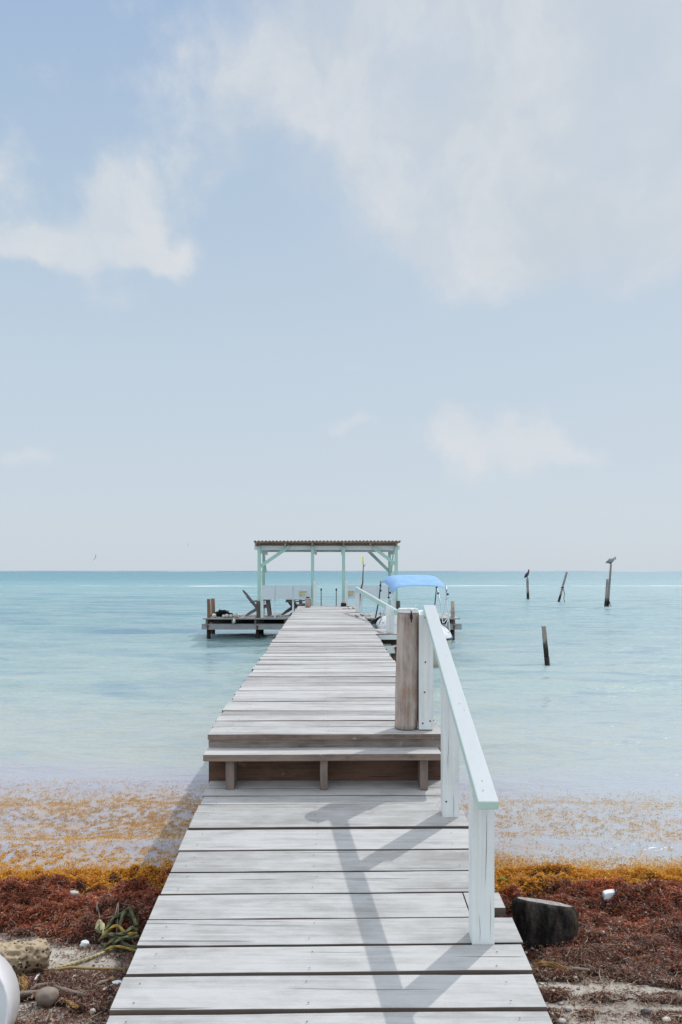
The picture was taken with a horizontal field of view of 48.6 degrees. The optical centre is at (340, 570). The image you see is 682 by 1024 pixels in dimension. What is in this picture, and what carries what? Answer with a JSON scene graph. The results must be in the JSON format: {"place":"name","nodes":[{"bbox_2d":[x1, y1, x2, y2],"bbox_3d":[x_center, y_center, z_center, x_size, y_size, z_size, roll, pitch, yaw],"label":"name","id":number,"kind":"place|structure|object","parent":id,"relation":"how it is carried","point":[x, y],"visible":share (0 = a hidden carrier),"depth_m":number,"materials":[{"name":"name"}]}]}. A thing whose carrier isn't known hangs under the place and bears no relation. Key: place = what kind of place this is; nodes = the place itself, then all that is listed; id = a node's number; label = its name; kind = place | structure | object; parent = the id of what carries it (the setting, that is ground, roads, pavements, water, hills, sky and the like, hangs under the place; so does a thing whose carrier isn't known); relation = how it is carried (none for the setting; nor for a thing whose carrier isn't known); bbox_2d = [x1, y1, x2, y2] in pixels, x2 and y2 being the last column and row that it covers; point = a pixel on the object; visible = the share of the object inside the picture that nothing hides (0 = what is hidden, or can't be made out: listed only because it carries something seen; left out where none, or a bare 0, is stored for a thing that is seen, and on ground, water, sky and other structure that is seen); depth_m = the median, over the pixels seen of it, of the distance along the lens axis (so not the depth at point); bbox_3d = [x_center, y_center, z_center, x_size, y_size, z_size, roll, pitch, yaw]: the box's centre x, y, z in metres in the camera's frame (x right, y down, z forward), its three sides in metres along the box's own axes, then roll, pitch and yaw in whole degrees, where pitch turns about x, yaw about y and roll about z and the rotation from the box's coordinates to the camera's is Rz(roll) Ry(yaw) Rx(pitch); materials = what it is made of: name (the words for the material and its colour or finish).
{"place":"outdoors","nodes":[
{"label":"outdoors","id":0,"kind":"place"},
{"bbox_2d":[0,571,681,871],"bbox_3d":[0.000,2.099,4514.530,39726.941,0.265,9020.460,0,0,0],"label":"water","id":1,"kind":"structure","parent":0,"point":[121,676],"depth_m":13.21,"materials":[{"name":"blue liquid"}]},
{"bbox_2d":[203,606,440,789],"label":"pier","id":2,"kind":"structure","parent":1,"relation":"in","point":[313,698],"depth_m":5.29,"materials":[{"name":"grey wood"}]},
{"bbox_2d":[305,597,311,607],"bbox_3d":[-0.880,0.843,20.201,0.180,0.282,0.171,0,0,-17],"label":"piling stump","id":3,"kind":"object","parent":2,"relation":"on","point":[308,601],"visible":1,"depth_m":20.14,"materials":[{"name":"brown wood"}]},
{"bbox_2d":[313,581,316,605],"bbox_3d":[-0.784,1.810,22.745,0.092,2.981,0.090,0,0,0],"label":"bollard post","id":4,"kind":"object","parent":2,"relation":"on","point":[314,593],"visible":0.45,"depth_m":22.70,"materials":[{"name":"white paint"}]},
{"bbox_2d":[345,581,347,605],"bbox_3d":[0.162,1.810,22.745,0.092,2.981,0.090,0,0,0],"label":"bollard post","id":5,"kind":"object","parent":2,"relation":"on","point":[346,590],"visible":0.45,"depth_m":22.70,"materials":[{"name":"white paint"}]},
{"bbox_2d":[355,587,398,632],"bbox_3d":[0.629,0.746,15.634,0.198,0.718,4.824,0,0,-7],"label":"handrail","id":6,"kind":"object","parent":2,"relation":"on","point":[391,611],"visible":0.94,"depth_m":14.36,"materials":[{"name":"white paint"}]},
{"bbox_2d":[395,608,418,729],"bbox_3d":[0.436,0.632,4.975,0.166,0.808,0.158,0,0,22],"label":"piling post","id":7,"kind":"object","parent":2,"relation":"on","point":[406,698],"visible":0.97,"depth_m":4.91,"materials":[{"name":"brown wood"}]},
{"bbox_2d":[202,598,461,639],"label":"jetty platform","id":8,"kind":"structure","parent":1,"relation":"in","point":[256,622],"depth_m":23.17,"materials":[{"name":"grey wood"}]},
{"bbox_2d":[211,609,239,623],"bbox_3d":[-3.644,1.407,23.380,1.040,0.423,1.039,0,0,0],"label":"fishing net","id":9,"kind":"object","parent":8,"relation":"on","point":[219,613],"visible":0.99,"depth_m":23.25,"materials":[{"name":"fabric"}]},
{"bbox_2d":[242,590,271,615],"bbox_3d":[-2.692,1.033,24.298,0.948,0.833,0.780,0,0,-2],"label":"lounge chair","id":10,"kind":"object","parent":8,"relation":"on","point":[267,605],"visible":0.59,"depth_m":24.01,"materials":[{"name":"grey wood"}]},
{"bbox_2d":[261,585,310,617],"bbox_3d":[-1.700,0.949,23.207,1.545,0.993,0.085,0,0,0],"label":"railing panel","id":11,"kind":"object","parent":8,"relation":"on","point":[279,592],"visible":0.95,"depth_m":23.18,"materials":[{"name":"white paint"}]},
{"bbox_2d":[299,591,306,596],"bbox_3d":[-1.173,0.710,23.168,0.250,0.185,0.016,0,0,0],"label":"warning sign","id":12,"kind":"object","parent":11,"relation":"attached to","point":[302,593],"visible":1,"depth_m":23.17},
{"bbox_2d":[281,600,304,615],"bbox_3d":[-1.479,1.033,24.464,0.948,0.833,0.780,0,0,-30],"label":"lounge chair","id":13,"kind":"object","parent":8,"relation":"on","point":[296,605],"visible":0.28,"depth_m":24.51,"materials":[{"name":"grey wood"}]},
{"bbox_2d":[253,540,400,617],"bbox_3d":[-0.424,0.258,24.440,4.514,2.376,2.920,0,0,0],"label":"shelter","id":14,"kind":"object","parent":8,"relation":"on","point":[313,547],"visible":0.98,"depth_m":23.36,"materials":[{"name":"green paint"}]},
{"bbox_2d":[348,585,395,617],"bbox_3d":[0.932,0.949,23.207,1.490,0.993,0.085,0,0,0],"label":"railing panel","id":15,"kind":"object","parent":8,"relation":"on","point":[373,590],"visible":0.55,"depth_m":23.18,"materials":[{"name":"white paint"}]},
{"bbox_2d":[348,591,354,596],"bbox_3d":[0.297,0.710,23.168,0.250,0.185,0.016,0,0,0],"label":"warning sign","id":16,"kind":"object","parent":15,"relation":"attached to","point":[351,593],"visible":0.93,"depth_m":23.17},
{"bbox_2d":[0,778,681,894],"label":"floating seaweed","id":17,"kind":"object","parent":1,"relation":"on","point":[53,869],"visible":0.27,"depth_m":6.04,"materials":[{"name":"orange plant"}]},
{"bbox_2d":[375,629,396,661],"bbox_3d":[0.779,2.255,13.763,0.654,2.291,1.255,0,0,0],"label":"side landing","id":18,"kind":"object","parent":1,"relation":"in","point":[387,638],"visible":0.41,"depth_m":13.20,"materials":[{"name":"white paint"}]},
{"bbox_2d":[375,575,452,667],"bbox_3d":[1.698,1.226,18.925,1.729,2.248,4.994,0,0,0],"label":"motorboat","id":19,"kind":"object","parent":1,"relation":"on","point":[393,582],"visible":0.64,"depth_m":17.46,"materials":[{"name":"blue fabric"}]},
{"bbox_2d":[371,616,380,623],"bbox_3d":[0.955,1.461,21.799,0.123,0.394,1.631,0,0,-7],"label":"mooring line","id":20,"kind":"object","parent":19,"relation":"attached to","point":[374,620],"visible":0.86,"depth_m":21.46,"materials":[{"name":"black fabric"}]},
{"bbox_2d":[526,579,528,598],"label":"mooring post","id":21,"kind":"object","parent":1,"relation":"in","point":[527,586],"visible":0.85,"depth_m":56.42,"materials":[{"name":"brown wood"}]},
{"bbox_2d":[541,626,549,665],"bbox_3d":[4.752,1.905,17.501,0.225,1.249,0.118,0,0,0],"label":"mooring post","id":22,"kind":"object","parent":1,"relation":"in","point":[545,649],"visible":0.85,"depth_m":17.45,"materials":[{"name":"brown wood"}]},
{"bbox_2d":[557,572,567,601],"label":"mooring post","id":23,"kind":"object","parent":1,"relation":"in","point":[562,589],"visible":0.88,"depth_m":51.44,"materials":[{"name":"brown wood"}]},
{"bbox_2d":[604,579,610,606],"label":"mooring post","id":24,"kind":"object","parent":1,"relation":"in","point":[606,595],"visible":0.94,"depth_m":43.89,"materials":[{"name":"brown wood"}]},
{"bbox_2d":[607,565,611,606],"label":"mooring post","id":25,"kind":"object","parent":1,"relation":"in","point":[609,584],"visible":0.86,"depth_m":43.95,"materials":[{"name":"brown wood"}]},
{"bbox_2d":[606,557,615,564],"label":"pelican","id":26,"kind":"object","parent":25,"relation":"on","point":[610,560],"visible":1,"depth_m":43.93,"materials":[{"name":"grey"}]},
{"bbox_2d":[0,933,681,1023],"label":"beach","id":27,"kind":"structure","parent":0,"point":[630,1005],"depth_m":3.52,"materials":[{"name":"beige sand"}]},
{"bbox_2d":[0,955,19,1023],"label":"plastic tub","id":28,"kind":"object","parent":27,"relation":"on","point":[9,996],"visible":1,"depth_m":3.06,"materials":[{"name":"white plastic"}]},
{"bbox_2d":[0,938,50,975],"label":"rock","id":29,"kind":"object","parent":27,"relation":"on","point":[23,957],"visible":0.91,"depth_m":3.64,"materials":[{"name":"beige stone"}]},
{"bbox_2d":[20,990,37,997],"bbox_3d":[-1.453,1.929,3.438,0.146,0.032,0.029,0,0,-33],"label":"stick","id":30,"kind":"object","parent":27,"relation":"on","point":[26,993],"visible":0.43,"depth_m":3.44,"materials":[{"name":"wood"}]},
{"bbox_2d":[35,987,58,1006],"bbox_3d":[-1.328,1.922,3.412,0.104,0.082,0.089,0,0,0],"label":"coconut","id":31,"kind":"object","parent":27,"relation":"on","point":[46,996],"visible":1,"depth_m":3.38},
{"bbox_2d":[52,984,86,996],"bbox_3d":[-1.253,1.936,3.480,0.189,0.022,0.025,0,0,23],"label":"stick","id":32,"kind":"object","parent":27,"relation":"on","point":[58,987],"visible":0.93,"depth_m":3.47,"materials":[{"name":"brown wood"}]},
{"bbox_2d":[64,1000,78,1008],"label":"husk fibres","id":33,"kind":"object","parent":27,"relation":"on","point":[72,1004],"visible":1,"depth_m":3.38,"materials":[{"name":"plant"}]},
{"bbox_2d":[37,966,125,971],"bbox_3d":[-1.329,1.970,3.743,0.510,0.043,0.054,0,0,-10],"label":"bamboo cane","id":34,"kind":"object","parent":27,"relation":"on","point":[86,968],"visible":0.82,"depth_m":3.75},
{"bbox_2d":[55,950,109,967],"bbox_3d":[-1.318,1.993,3.873,0.027,0.052,0.315,0,0,38],"label":"rope","id":35,"kind":"object","parent":27,"relation":"on","point":[83,959],"visible":0.95,"depth_m":3.86,"materials":[{"name":"beige fabric"}]},
{"bbox_2d":[80,940,89,947],"bbox_3d":[-1.372,1.999,4.050,0.055,0.041,0.040,0,0,0],"label":"foam scrap","id":36,"kind":"object","parent":27,"relation":"on","point":[85,943],"visible":0.91,"depth_m":4.04,"materials":[{"name":"white plastic"}]},
{"bbox_2d":[89,1008,95,1014],"bbox_3d":[-1.095,1.945,3.334,0.030,0.026,0.021,0,0,0],"label":"coral lump","id":37,"kind":"object","parent":27,"relation":"on","point":[93,1011],"visible":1,"depth_m":3.33,"materials":[{"name":"white stone"}]},
{"bbox_2d":[95,907,139,951],"bbox_3d":[-1.199,1.936,4.051,0.233,0.152,0.275,0,0,-18],"label":"rope coil","id":38,"kind":"object","parent":27,"relation":"on","point":[101,928],"visible":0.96,"depth_m":4.07,"materials":[{"name":"green fabric"}]},
{"bbox_2d":[106,780,552,1023],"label":"boardwalk ramp","id":39,"kind":"structure","parent":27,"relation":"on","point":[307,902],"depth_m":3.19,"materials":[{"name":"grey wood"}]},
{"bbox_2d":[418,605,498,944],"bbox_3d":[0.587,0.878,3.925,0.161,1.304,2.120,0,0,0],"label":"handrail","id":40,"kind":"object","parent":39,"relation":"on","point":[457,726],"visible":0.96,"depth_m":3.48,"materials":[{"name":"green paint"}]},
{"bbox_2d":[0,862,681,1023],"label":"stranded seaweed","id":41,"kind":"object","parent":27,"relation":"on","point":[28,890],"visible":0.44,"depth_m":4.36,"materials":[{"name":"brown plant"}]},
{"bbox_2d":[16,973,27,990],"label":"husk fibres","id":42,"kind":"object","parent":41,"relation":"on","point":[22,982],"visible":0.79,"depth_m":3.52,"materials":[{"name":"brown plant"}]},
{"bbox_2d":[29,982,47,989],"bbox_3d":[-1.413,1.936,3.520,0.019,0.024,0.099,0,0,41],"label":"stick","id":43,"kind":"object","parent":41,"relation":"on","point":[38,984],"visible":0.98,"depth_m":3.52,"materials":[{"name":"brown wood"}]},
{"bbox_2d":[67,890,78,895],"bbox_3d":[-1.638,1.977,4.619,0.072,0.043,0.041,0,0,19],"label":"stone","id":44,"kind":"object","parent":41,"relation":"on","point":[74,893],"visible":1,"depth_m":4.61,"materials":[{"name":"white stone"}]},
{"bbox_2d":[94,979,109,986],"bbox_3d":[-1.132,1.953,3.582,0.020,0.026,0.085,0,0,34],"label":"stick","id":45,"kind":"object","parent":41,"relation":"on","point":[101,982],"visible":0.98,"depth_m":3.57,"materials":[{"name":"brown wood"}]},
{"bbox_2d":[96,902,118,939],"bbox_3d":[-1.280,1.936,4.149,0.121,0.133,0.304,0,0,-18],"label":"stem loop","id":46,"kind":"object","parent":41,"relation":"on","point":[97,908],"visible":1,"depth_m":4.21,"materials":[{"name":"plant"}]},
{"bbox_2d":[103,980,121,989],"bbox_3d":[-1.079,1.948,3.554,0.103,0.014,0.043,0,0,-45],"label":"plastic spoon","id":47,"kind":"object","parent":41,"relation":"on","point":[116,982],"visible":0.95,"depth_m":3.57,"materials":[{"name":"white plastic"}]},
{"bbox_2d":[602,889,618,900],"bbox_3d":[1.567,1.882,4.385,0.092,0.056,0.050,0,0,0],"label":"foam block","id":48,"kind":"object","parent":41,"relation":"on","point":[609,894],"depth_m":4.36,"materials":[{"name":"white plastic"}]},
{"bbox_2d":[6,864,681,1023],"bbox_3d":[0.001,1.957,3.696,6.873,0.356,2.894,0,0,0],"label":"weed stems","id":49,"kind":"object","parent":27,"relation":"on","point":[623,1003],"visible":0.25,"depth_m":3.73,"materials":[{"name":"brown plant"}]},
{"bbox_2d":[20,908,681,1023],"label":"shell grit","id":50,"kind":"object","parent":27,"relation":"on","point":[103,960],"visible":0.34,"depth_m":3.57,"materials":[{"name":"white"}]},
{"bbox_2d":[511,897,578,949],"bbox_3d":[1.109,1.898,4.101,0.364,0.282,0.265,0,0,0],"label":"tree stump","id":51,"kind":"object","parent":27,"relation":"on","point":[538,922],"visible":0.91,"depth_m":3.99,"materials":[{"name":"black wood"}]},
{"bbox_2d":[530,960,571,970],"bbox_3d":[1.045,1.957,3.750,0.204,0.028,0.063,0,0,18],"label":"palm husk","id":52,"kind":"object","parent":27,"relation":"on","point":[544,963],"visible":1,"depth_m":3.75,"materials":[{"name":"brown plant"}]},
{"bbox_2d":[557,1018,566,1023],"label":"coral lump","id":53,"kind":"object","parent":27,"relation":"on","point":[561,1021],"visible":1,"depth_m":3.21,"materials":[{"name":"white stone"}]},
{"bbox_2d":[565,966,589,970],"bbox_3d":[1.163,1.960,3.719,0.124,0.021,0.017,0,0,6],"label":"stick","id":54,"kind":"object","parent":27,"relation":"on","point":[580,968],"visible":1,"depth_m":3.71,"materials":[{"name":"grey wood"}]},
{"bbox_2d":[640,1008,650,1015],"bbox_3d":[1.344,1.946,3.330,0.045,0.026,0.037,0,0,0],"label":"stone","id":55,"kind":"object","parent":27,"relation":"on","point":[645,1011],"visible":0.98,"depth_m":3.32,"materials":[{"name":"grey stone"}]},
{"bbox_2d":[662,1017,671,1022],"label":"coral lump","id":56,"kind":"object","parent":27,"relation":"on","point":[664,1019],"visible":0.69,"depth_m":3.24,"materials":[{"name":"white stone"}]},
{"bbox_2d":[0,0,681,570],"label":"sky","id":57,"kind":"structure","parent":0,"point":[409,272],"materials":[{"name":"blue"}]},
{"bbox_2d":[341,600,345,606],"bbox_3d":[0.071,0.901,20.700,0.156,0.162,0.156,0,0,0],"label":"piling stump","id":58,"kind":"object","parent":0,"point":[343,603],"visible":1,"depth_m":20.65,"materials":[{"name":"black wood"}]},
{"bbox_2d":[360,556,365,599],"bbox_3d":[0.525,0.346,19.202,0.207,1.424,0.058,0,0,0],"label":"marker branch","id":59,"kind":"object","parent":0,"point":[362,574],"visible":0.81,"depth_m":19.19,"materials":[{"name":"brown plant"}]}
]}

